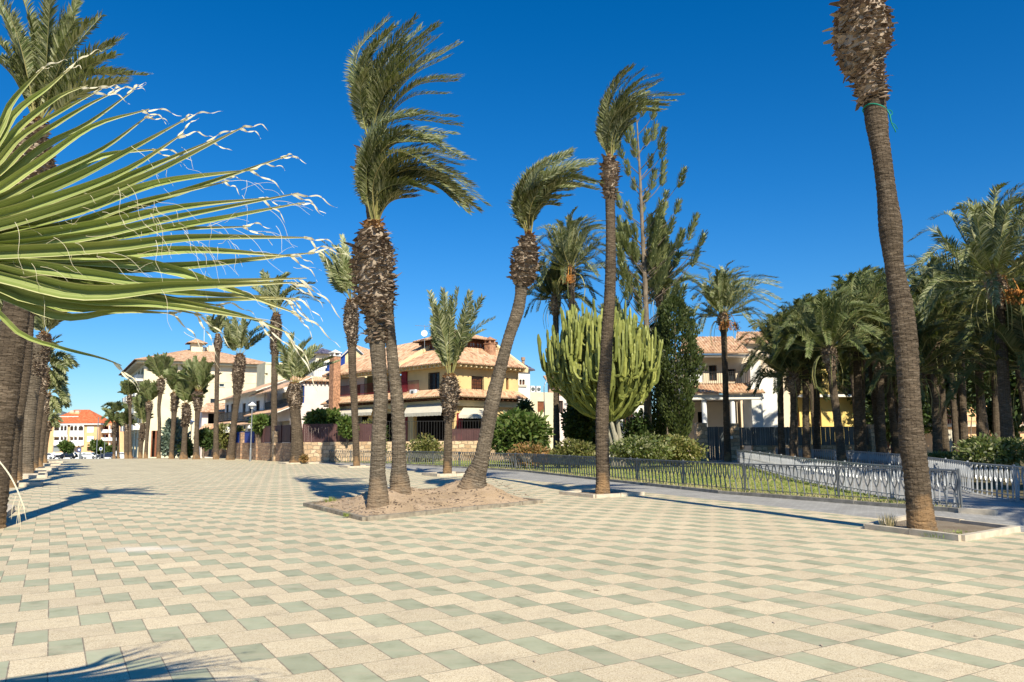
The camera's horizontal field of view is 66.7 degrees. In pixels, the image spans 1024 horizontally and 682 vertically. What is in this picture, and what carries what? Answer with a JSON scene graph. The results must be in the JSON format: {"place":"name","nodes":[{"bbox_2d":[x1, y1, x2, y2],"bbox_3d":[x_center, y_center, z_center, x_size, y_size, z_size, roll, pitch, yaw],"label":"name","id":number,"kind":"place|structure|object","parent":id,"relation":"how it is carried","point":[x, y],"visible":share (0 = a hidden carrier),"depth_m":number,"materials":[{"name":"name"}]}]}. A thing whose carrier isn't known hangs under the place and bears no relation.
{"place":"outdoors","nodes":[
{"label":"outdoors","id":0,"kind":"place"},
{"bbox_2d":[48,410,111,452],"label":"apricot apartment house","id":1,"kind":"structure","parent":0,"point":[78,428],"depth_m":256.84,"materials":[{"name":"white paint"}]},
{"bbox_2d":[256,362,283,386],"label":"cream rear block","id":2,"kind":"structure","parent":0,"point":[264,373],"depth_m":126.39,"materials":[{"name":"white paint"}]},
{"bbox_2d":[0,458,1023,681],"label":"plaza","id":3,"kind":"structure","parent":0,"point":[691,589],"depth_m":8.59,"materials":[{"name":"beige tile"}]},
{"bbox_2d":[6,504,14,518],"bbox_3d":[-11.748,3.856,17.156,1.128,0.208,9.720,3,-8,-28],"label":"tree planter","id":4,"kind":"object","parent":3,"relation":"on","point":[10,510],"visible":0.32,"depth_m":17.88,"materials":[{"name":"concrete"}]},
{"bbox_2d":[0,0,154,528],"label":"palm tree","id":5,"kind":"object","parent":4,"relation":"in","point":[42,46],"visible":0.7,"depth_m":15.53,"materials":[{"name":"green plant"}]},
{"bbox_2d":[17,480,43,486],"bbox_3d":[-19.009,5.459,29.611,2.014,0.223,2.017,4,-8,-30],"label":"tree planter","id":6,"kind":"object","parent":3,"relation":"on","point":[23,483],"visible":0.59,"depth_m":29.15,"materials":[{"name":"concrete"}]},
{"bbox_2d":[9,312,36,487],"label":"palm tree","id":7,"kind":"object","parent":6,"relation":"in","point":[26,376],"visible":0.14,"depth_m":28.78,"materials":[{"name":"brown plant"}]},
{"bbox_2d":[22,309,68,473],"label":"palm tree","id":8,"kind":"object","parent":3,"relation":"on","point":[40,357],"visible":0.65,"depth_m":38.53,"materials":[{"name":"brown plant"}]},
{"bbox_2d":[35,467,57,470],"bbox_3d":[-27.546,7.475,45.247,2.018,0.226,2.017,4,-8,-30],"label":"tree planter","id":9,"kind":"object","parent":3,"relation":"on","point":[48,468],"visible":0.4,"depth_m":44.76,"materials":[{"name":"concrete"}]},
{"bbox_2d":[34,333,79,469],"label":"palm tree","id":10,"kind":"object","parent":9,"relation":"in","point":[56,374],"visible":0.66,"depth_m":44.90,"materials":[{"name":"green plant"}]},
{"bbox_2d":[38,378,71,466],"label":"palm tree","id":11,"kind":"object","parent":3,"relation":"on","point":[56,404],"visible":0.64,"depth_m":51.69,"materials":[{"name":"green plant"}]},
{"bbox_2d":[118,379,138,458],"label":"palm tree","id":12,"kind":"object","parent":3,"relation":"on","point":[128,388],"visible":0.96,"depth_m":76.59,"materials":[{"name":"green plant"}]},
{"bbox_2d":[131,393,153,458],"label":"palm tree","id":13,"kind":"object","parent":3,"relation":"on","point":[139,401],"visible":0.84,"depth_m":75.84,"materials":[{"name":"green plant"}]},
{"bbox_2d":[136,379,158,458],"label":"palm tree","id":14,"kind":"object","parent":3,"relation":"on","point":[148,391],"visible":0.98,"depth_m":75.02,"materials":[{"name":"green plant"}]},
{"bbox_2d":[144,352,174,458],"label":"palm tree","id":15,"kind":"object","parent":3,"relation":"on","point":[158,364],"visible":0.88,"depth_m":74.67,"materials":[{"name":"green plant"}]},
{"bbox_2d":[162,365,186,458],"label":"palm tree","id":16,"kind":"object","parent":3,"relation":"on","point":[171,376],"visible":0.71,"depth_m":71.54,"materials":[{"name":"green plant"}]},
{"bbox_2d":[0,49,349,529],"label":"fan palm","id":17,"kind":"object","parent":3,"relation":"on","point":[78,264],"visible":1,"depth_m":2.97,"materials":[{"name":"green plant"}]},
{"bbox_2d":[160,417,190,457],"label":"silvery conifer","id":18,"kind":"object","parent":3,"relation":"on","point":[165,438],"visible":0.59,"depth_m":75.76,"materials":[{"name":"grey plant"}]},
{"bbox_2d":[174,380,209,458],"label":"palm tree","id":19,"kind":"object","parent":3,"relation":"on","point":[184,391],"visible":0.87,"depth_m":69.93,"materials":[{"name":"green plant"}]},
{"bbox_2d":[176,355,222,458],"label":"palm tree","id":20,"kind":"object","parent":3,"relation":"on","point":[200,373],"visible":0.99,"depth_m":69.67,"materials":[{"name":"green plant"}]},
{"bbox_2d":[205,314,231,458],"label":"palm tree","id":21,"kind":"object","parent":3,"relation":"on","point":[217,321],"visible":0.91,"depth_m":69.06,"materials":[{"name":"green plant"}]},
{"bbox_2d":[222,317,269,459],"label":"palm tree","id":22,"kind":"object","parent":3,"relation":"on","point":[235,334],"visible":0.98,"depth_m":66.80,"materials":[{"name":"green plant"}]},
{"bbox_2d":[203,431,290,461],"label":"brown garden wall","id":23,"kind":"structure","parent":3,"relation":"on","point":[280,452],"depth_m":63.89,"materials":[{"name":"stone"}]},
{"bbox_2d":[248,413,270,447],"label":"tree","id":24,"kind":"object","parent":23,"relation":"attached to","point":[260,421],"visible":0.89,"depth_m":64.27,"materials":[{"name":"plant"}]},
{"bbox_2d":[260,424,290,442],"bbox_3d":[-18.457,7.291,61.069,0.105,1.360,11.482,4,-9,-33],"label":"purple metal fence","id":25,"kind":"object","parent":23,"relation":"on","point":[284,433],"visible":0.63,"depth_m":60.50,"materials":[{"name":"purple metal"}]},
{"bbox_2d":[251,268,325,460],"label":"palm tree","id":26,"kind":"object","parent":3,"relation":"on","point":[269,290],"visible":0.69,"depth_m":62.71,"materials":[{"name":"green plant"}]},
{"bbox_2d":[278,462,318,463],"bbox_3d":[-14.981,8.566,54.574,2.320,0.168,2.310,4,-8,-30],"label":"tree planter","id":27,"kind":"object","parent":3,"relation":"on","point":[298,463],"visible":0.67,"depth_m":53.83,"materials":[{"name":"concrete"}]},
{"bbox_2d":[274,332,341,462],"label":"palm tree","id":28,"kind":"object","parent":27,"relation":"on","point":[293,364],"visible":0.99,"depth_m":54.59,"materials":[{"name":"green plant"}]},
{"bbox_2d":[339,465,369,467],"bbox_3d":[-9.201,7.507,46.439,1.808,0.166,1.812,4,-8,-30],"label":"tree planter","id":29,"kind":"object","parent":3,"relation":"on","point":[351,466],"visible":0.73,"depth_m":45.70,"materials":[{"name":"concrete"}]},
{"bbox_2d":[318,234,361,465],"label":"palm tree","id":30,"kind":"object","parent":29,"relation":"in","point":[339,275],"visible":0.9,"depth_m":46.88,"materials":[{"name":"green plant"}]},
{"bbox_2d":[303,477,542,520],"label":"earth island","id":31,"kind":"structure","parent":3,"relation":"on","point":[449,497],"depth_m":18.43,"materials":[{"name":"soil"}]},
{"bbox_2d":[342,11,463,494],"bbox_3d":[-2.872,-2.868,20.068,4.228,13.875,3.026,-4,-8,24],"label":"palm tree","id":32,"kind":"object","parent":31,"relation":"on","point":[372,94],"visible":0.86,"depth_m":19.74,"materials":[{"name":"green plant"}]},
{"bbox_2d":[344,107,489,508],"bbox_3d":[-2.161,-1.089,17.812,3.497,9.784,3.863,0,-7,0],"label":"palm tree","id":33,"kind":"object","parent":31,"relation":"on","point":[382,177],"visible":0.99,"depth_m":17.61,"materials":[{"name":"brown plant"}]},
{"bbox_2d":[457,147,604,489],"bbox_3d":[0.397,-0.901,20.673,4.116,10.076,3.167,0,-7,0],"label":"palm tree","id":34,"kind":"object","parent":31,"relation":"on","point":[532,196],"visible":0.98,"depth_m":20.65,"materials":[{"name":"brown plant"}]},
{"bbox_2d":[422,471,464,476],"bbox_3d":[-2.900,6.030,35.126,1.815,0.198,1.818,4,-8,-30],"label":"tree planter","id":35,"kind":"object","parent":3,"relation":"on","point":[453,473],"visible":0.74,"depth_m":34.45,"materials":[{"name":"concrete"}]},
{"bbox_2d":[426,286,495,473],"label":"palm tree","id":36,"kind":"object","parent":35,"relation":"in","point":[449,345],"visible":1,"depth_m":34.92,"materials":[{"name":"green plant"}]},
{"bbox_2d":[559,489,644,497],"bbox_3d":[2.585,4.431,22.521,1.815,0.167,1.819,4,-8,-30],"label":"tree planter","id":37,"kind":"object","parent":3,"relation":"on","point":[593,494],"visible":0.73,"depth_m":22.06,"materials":[{"name":"concrete"}]},
{"bbox_2d":[594,63,684,493],"bbox_3d":[4.230,-2.277,23.082,3.582,13.667,2.746,3,-8,-23],"label":"palm tree","id":38,"kind":"object","parent":37,"relation":"in","point":[612,124],"visible":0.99,"depth_m":22.92,"materials":[{"name":"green plant"}]},
{"bbox_2d":[863,515,1020,540],"bbox_3d":[7.485,3.300,13.757,2.814,0.165,2.235,5,-9,-35],"label":"tree planter","id":39,"kind":"object","parent":3,"relation":"on","point":[983,529],"visible":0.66,"depth_m":13.18,"materials":[{"name":"concrete"}]},
{"bbox_2d":[822,0,937,530],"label":"palm tree","id":40,"kind":"object","parent":39,"relation":"in","point":[861,40],"visible":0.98,"depth_m":13.74,"materials":[{"name":"brown plant"}]},
{"bbox_2d":[0,0,1023,418],"label":"sky","id":41,"kind":"structure","parent":0,"point":[772,140],"materials":[{"name":"blue"}]},
{"bbox_2d":[518,357,552,448],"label":"white tower house","id":42,"kind":"structure","parent":0,"point":[534,395],"depth_m":75.31,"materials":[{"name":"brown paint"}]},
{"bbox_2d":[339,460,960,507],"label":"lawn","id":43,"kind":"structure","parent":0,"point":[773,487],"depth_m":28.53,"materials":[{"name":"green plant"}]},
{"bbox_2d":[303,441,508,461],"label":"stone garden wall","id":44,"kind":"structure","parent":43,"relation":"on","point":[317,451],"depth_m":56.01,"materials":[{"name":"beige stone"}]},
{"bbox_2d":[302,423,371,441],"bbox_3d":[-12.510,6.632,56.247,5.182,1.340,0.105,0,-7,-3],"label":"purple metal fence","id":45,"kind":"object","parent":44,"relation":"on","point":[324,431],"visible":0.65,"depth_m":56.22,"materials":[{"name":"purple metal"}]},
{"bbox_2d":[406,432,443,461],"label":"bush","id":46,"kind":"object","parent":43,"relation":"on","point":[427,443],"visible":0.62,"depth_m":53.79,"materials":[{"name":"green plant"}]},
{"bbox_2d":[491,406,555,466],"bbox_3d":[0.455,5.400,43.807,4.077,3.552,2.959,0,-7,0],"label":"oleander bush","id":47,"kind":"object","parent":43,"relation":"on","point":[517,426],"visible":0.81,"depth_m":43.41,"materials":[{"name":"green plant"}]},
{"bbox_2d":[506,441,554,467],"bbox_3d":[1.205,6.094,41.500,3.294,1.616,2.528,0,-7,0],"label":"scrub bush","id":48,"kind":"object","parent":43,"relation":"on","point":[527,449],"visible":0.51,"depth_m":41.02,"materials":[{"name":"plant"}]},
{"bbox_2d":[523,260,603,447],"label":"grove palm","id":49,"kind":"object","parent":43,"relation":"on","point":[547,287],"visible":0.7,"depth_m":51.17,"materials":[{"name":"green plant"}]},
{"bbox_2d":[548,436,595,467],"bbox_3d":[3.074,5.941,41.223,2.974,1.842,2.777,0,-7,0],"label":"scrub bush","id":50,"kind":"object","parent":43,"relation":"on","point":[576,448],"visible":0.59,"depth_m":40.68,"materials":[{"name":"green plant"}]},
{"bbox_2d":[560,404,595,449],"bbox_3d":[4.024,5.452,46.795,2.295,4.122,2.519,0,-7,0],"label":"dark bush","id":51,"kind":"object","parent":43,"relation":"on","point":[576,424],"visible":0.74,"depth_m":46.20,"materials":[{"name":"green plant"}]},
{"bbox_2d":[535,206,632,462],"bbox_3d":[4.211,-0.276,49.433,6.812,16.236,7.212,2,-8,-20],"label":"grove palm","id":52,"kind":"object","parent":43,"relation":"on","point":[569,242],"visible":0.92,"depth_m":49.56,"materials":[{"name":"green plant"}]},
{"bbox_2d":[537,298,663,465],"bbox_3d":[4.955,2.368,43.920,7.023,9.476,6.987,0,-7,0],"label":"candelabra cactus","id":53,"kind":"object","parent":43,"relation":"on","point":[571,365],"visible":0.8,"depth_m":42.52,"materials":[{"name":"green plant"}]},
{"bbox_2d":[620,408,657,443],"bbox_3d":[7.893,5.842,47.724,2.395,3.537,2.121,-5,-9,35],"label":"dark bush","id":54,"kind":"object","parent":43,"relation":"on","point":[638,425],"visible":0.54,"depth_m":47.41,"materials":[{"name":"green plant"}]},
{"bbox_2d":[609,430,675,467],"bbox_3d":[6.395,5.565,39.564,4.033,2.132,2.710,0,-7,0],"label":"flowering bush","id":55,"kind":"object","parent":43,"relation":"on","point":[639,448],"visible":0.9,"depth_m":39.18,"materials":[{"name":"green plant"}]},
{"bbox_2d":[597,97,708,432],"bbox_3d":[8.680,-4.134,48.955,6.769,23.494,5.257,0,-7,0],"label":"norfolk pine","id":56,"kind":"object","parent":43,"relation":"on","point":[657,231],"visible":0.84,"depth_m":48.78,"materials":[{"name":"green plant"}]},
{"bbox_2d":[649,322,671,438],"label":"cypress","id":57,"kind":"object","parent":43,"relation":"on","point":[658,425],"visible":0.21,"depth_m":49.39,"materials":[{"name":"green plant"}]},
{"bbox_2d":[620,242,720,424],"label":"grove palm","id":58,"kind":"object","parent":43,"relation":"on","point":[669,281],"visible":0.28,"depth_m":51.47,"materials":[{"name":"green plant"}]},
{"bbox_2d":[650,294,708,436],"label":"cypress","id":59,"kind":"object","parent":43,"relation":"on","point":[672,410],"visible":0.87,"depth_m":45.46,"materials":[{"name":"green plant"}]},
{"bbox_2d":[656,433,708,466],"bbox_3d":[8.842,5.848,41.375,3.069,1.974,2.363,-4,-8,29],"label":"scrub bush","id":60,"kind":"object","parent":43,"relation":"on","point":[682,444],"visible":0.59,"depth_m":40.95,"materials":[{"name":"green plant"}]},
{"bbox_2d":[319,457,1023,531],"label":"pavement","id":61,"kind":"structure","parent":0,"point":[1010,511],"depth_m":20.49,"materials":[{"name":"beige concrete"}]},
{"bbox_2d":[320,331,527,440],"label":"yellow villa","id":62,"kind":"object","parent":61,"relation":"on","point":[422,370],"visible":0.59,"depth_m":65.73,"materials":[{"name":"beige paint"}]},
{"bbox_2d":[329,450,962,507],"bbox_3d":[-0.450,5.903,37.627,3.591,0.910,46.140,4,-8,-31],"label":"iron railing","id":63,"kind":"object","parent":61,"relation":"on","point":[562,460],"visible":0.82,"depth_m":25.23,"materials":[{"name":"grey metal"}]},
{"bbox_2d":[690,260,781,461],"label":"grove palm","id":64,"kind":"object","parent":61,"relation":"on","point":[723,297],"visible":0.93,"depth_m":51.96,"materials":[{"name":"green plant"}]},
{"bbox_2d":[735,309,819,454],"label":"grove palm","id":65,"kind":"object","parent":61,"relation":"on","point":[781,432],"visible":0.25,"depth_m":47.93,"materials":[{"name":"green plant"}]},
{"bbox_2d":[744,325,853,456],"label":"grove palm","id":66,"kind":"object","parent":61,"relation":"on","point":[791,368],"visible":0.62,"depth_m":43.73,"materials":[{"name":"green plant"}]},
{"bbox_2d":[758,291,865,464],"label":"grove palm","id":67,"kind":"object","parent":61,"relation":"on","point":[806,452],"visible":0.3,"depth_m":43.78,"materials":[{"name":"green plant"}]},
{"bbox_2d":[770,285,892,465],"bbox_3d":[16.825,1.843,40.111,6.610,9.532,6.127,-2,-7,9],"label":"grove palm","id":68,"kind":"object","parent":61,"relation":"on","point":[826,323],"visible":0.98,"depth_m":39.90,"materials":[{"name":"green plant"}]},
{"bbox_2d":[737,449,959,507],"bbox_3d":[11.268,5.097,31.915,0.864,0.910,29.730,-1,-7,7],"label":"iron railing","id":69,"kind":"object","parent":61,"relation":"on","point":[751,456],"visible":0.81,"depth_m":24.50,"materials":[{"name":"silver metal"}]},
{"bbox_2d":[775,447,1023,501],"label":"iron railing","id":70,"kind":"object","parent":61,"relation":"on","point":[965,468],"visible":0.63,"depth_m":22.78,"materials":[{"name":"silver metal"}]},
{"bbox_2d":[797,362,853,441],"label":"strong yellow house","id":71,"kind":"structure","parent":0,"point":[826,414],"depth_m":65.99,"materials":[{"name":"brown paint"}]},
{"bbox_2d":[823,459,1023,499],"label":"park ground","id":72,"kind":"structure","parent":0,"point":[1004,486],"depth_m":25.39,"materials":[{"name":"soil"}]},
{"bbox_2d":[694,423,875,460],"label":"stone gate wall","id":73,"kind":"structure","parent":72,"relation":"on","point":[700,431],"depth_m":54.11,"materials":[{"name":"grey stone"}]},
{"bbox_2d":[707,426,723,459],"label":"grey metal gate","id":74,"kind":"structure","parent":73,"relation":"attached to","point":[716,435],"depth_m":54.21,"materials":[{"name":"grey metal"}]},
{"bbox_2d":[739,426,868,445],"bbox_3d":[20.487,6.643,54.449,9.491,1.310,0.105,0,-7,0],"label":"grey panel fence","id":75,"kind":"object","parent":73,"relation":"on","point":[767,435],"visible":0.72,"depth_m":54.47,"materials":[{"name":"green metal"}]},
{"bbox_2d":[783,343,868,458],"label":"grove palm","id":76,"kind":"object","parent":72,"relation":"on","point":[816,431],"visible":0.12,"depth_m":49.59,"materials":[{"name":"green plant"}]},
{"bbox_2d":[829,265,884,455],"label":"grove palm","id":77,"kind":"object","parent":72,"relation":"on","point":[873,398],"visible":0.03,"depth_m":49.75,"materials":[{"name":"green plant"}]},
{"bbox_2d":[839,304,888,462],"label":"grove palm","id":78,"kind":"object","parent":72,"relation":"on","point":[863,362],"visible":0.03,"depth_m":45.70,"materials":[{"name":"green plant"}]},
{"bbox_2d":[814,265,920,462],"bbox_3d":[19.511,1.321,43.297,6.504,11.321,7.290,1,-7,-9],"label":"grove palm","id":79,"kind":"object","parent":72,"relation":"on","point":[854,282],"visible":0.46,"depth_m":42.81,"materials":[{"name":"green plant"}]},
{"bbox_2d":[835,308,929,464],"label":"grove palm","id":80,"kind":"object","parent":72,"relation":"on","point":[882,441],"visible":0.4,"depth_m":41.81,"materials":[{"name":"green plant"}]},
{"bbox_2d":[865,263,926,462],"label":"grove palm","id":81,"kind":"object","parent":72,"relation":"on","point":[894,434],"visible":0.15,"depth_m":46.66,"materials":[{"name":"green plant"}]},
{"bbox_2d":[865,396,950,443],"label":"grove tree","id":82,"kind":"object","parent":72,"relation":"on","point":[926,413],"visible":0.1,"depth_m":58.42,"materials":[{"name":"green plant"}]},
{"bbox_2d":[862,311,994,413],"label":"grove palm","id":83,"kind":"object","parent":72,"relation":"on","point":[924,333],"visible":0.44,"depth_m":33.50,"materials":[{"name":"green plant"}]},
{"bbox_2d":[873,290,994,452],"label":"grove palm","id":84,"kind":"object","parent":72,"relation":"on","point":[942,306],"visible":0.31,"depth_m":36.69,"materials":[{"name":"green plant"}]},
{"bbox_2d":[919,280,967,452],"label":"grove palm","id":85,"kind":"object","parent":72,"relation":"on","point":[962,416],"visible":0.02,"depth_m":43.69,"materials":[{"name":"brown plant"}]},
{"bbox_2d":[906,250,1003,451],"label":"grove palm","id":86,"kind":"object","parent":72,"relation":"on","point":[929,276],"visible":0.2,"depth_m":45.81,"materials":[{"name":"green plant"}]},
{"bbox_2d":[906,181,1023,477],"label":"grove palm","id":87,"kind":"object","parent":72,"relation":"on","point":[980,222],"visible":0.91,"depth_m":30.11,"materials":[{"name":"green plant"}]},
{"bbox_2d":[946,348,985,450],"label":"grove palm","id":88,"kind":"object","parent":72,"relation":"on","point":[954,423],"depth_m":53.60,"materials":[{"name":"brown plant"}]},
{"bbox_2d":[928,262,1013,438],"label":"grove palm","id":89,"kind":"object","parent":72,"relation":"on","point":[986,428],"visible":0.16,"depth_m":40.01,"materials":[{"name":"green plant"}]},
{"bbox_2d":[948,347,999,437],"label":"grove palm","id":90,"kind":"object","parent":72,"relation":"on","point":[995,417],"visible":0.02,"depth_m":45.70,"materials":[{"name":"brown plant"}]},
{"bbox_2d":[941,302,1009,436],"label":"grove palm","id":91,"kind":"object","parent":72,"relation":"on","point":[980,423],"visible":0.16,"depth_m":39.70,"materials":[{"name":"green plant"}]},
{"bbox_2d":[933,291,1023,428],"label":"grove palm","id":92,"kind":"object","parent":72,"relation":"on","point":[1013,339],"visible":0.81,"depth_m":30.19,"materials":[{"name":"green plant"}]},
{"bbox_2d":[948,432,1023,484],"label":"garden bush","id":93,"kind":"object","parent":72,"relation":"on","point":[989,450],"visible":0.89,"depth_m":24.86,"materials":[{"name":"green plant"}]},
{"bbox_2d":[950,264,1023,423],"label":"grove palm","id":94,"kind":"object","parent":72,"relation":"on","point":[1019,385],"visible":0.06,"depth_m":36.20,"materials":[{"name":"green plant"}]},
{"bbox_2d":[978,189,1023,290],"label":"grove palm","id":95,"kind":"object","parent":72,"relation":"on","point":[1010,229],"visible":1,"depth_m":25.90,"materials":[{"name":"green plant"}]},
{"bbox_2d":[1009,360,1023,437],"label":"grove tree","id":96,"kind":"object","parent":72,"relation":"on","point":[1017,405],"visible":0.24,"depth_m":51.54,"materials":[{"name":"plant"}]},
{"bbox_3d":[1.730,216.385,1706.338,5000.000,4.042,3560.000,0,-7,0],"label":"ground","id":97,"kind":"structure","parent":0,"visible":0},
{"bbox_2d":[101,404,123,458],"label":"palm tree","id":98,"kind":"object","parent":97,"relation":"on","point":[111,414],"visible":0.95,"depth_m":109.12,"materials":[{"name":"green plant"}]},
{"bbox_2d":[119,327,264,457],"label":"apartment block","id":99,"kind":"structure","parent":97,"relation":"on","point":[136,368],"depth_m":152.50,"materials":[{"name":"white paint"}]},
{"bbox_2d":[199,403,224,457],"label":"porch house","id":100,"kind":"structure","parent":97,"relation":"on","point":[207,415],"depth_m":112.09,"materials":[{"name":"white paint"}]},
{"bbox_2d":[232,379,289,442],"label":"terraced house","id":101,"kind":"structure","parent":97,"relation":"on","point":[247,400],"depth_m":93.26,"materials":[{"name":"white paint"}]},
{"bbox_2d":[244,348,337,442],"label":"house","id":102,"kind":"structure","parent":97,"relation":"on","point":[313,398],"depth_m":81.62,"materials":[{"name":"white paint"}]},
{"bbox_2d":[301,407,341,426],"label":"citrus bush","id":103,"kind":"object","parent":97,"relation":"on","point":[324,416],"visible":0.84,"depth_m":57.66,"materials":[{"name":"green plant"}]},
{"bbox_2d":[319,462,997,514],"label":"lawn kerb","id":104,"kind":"structure","parent":97,"relation":"on","point":[956,510],"depth_m":21.09,"materials":[{"name":"concrete"}]},
{"bbox_2d":[665,331,789,455],"bbox_3d":[18.211,4.111,63.558,10.411,10.585,9.892,0,-7,0],"label":"white villa","id":105,"kind":"object","parent":97,"relation":"on","point":[758,409],"visible":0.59,"depth_m":61.14,"materials":[{"name":"paint"}]},
{"bbox_2d":[888,389,1023,452],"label":"red and apricot house","id":106,"kind":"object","parent":97,"relation":"on","point":[928,440],"visible":0.08,"depth_m":72.08,"materials":[{"name":"paint"}]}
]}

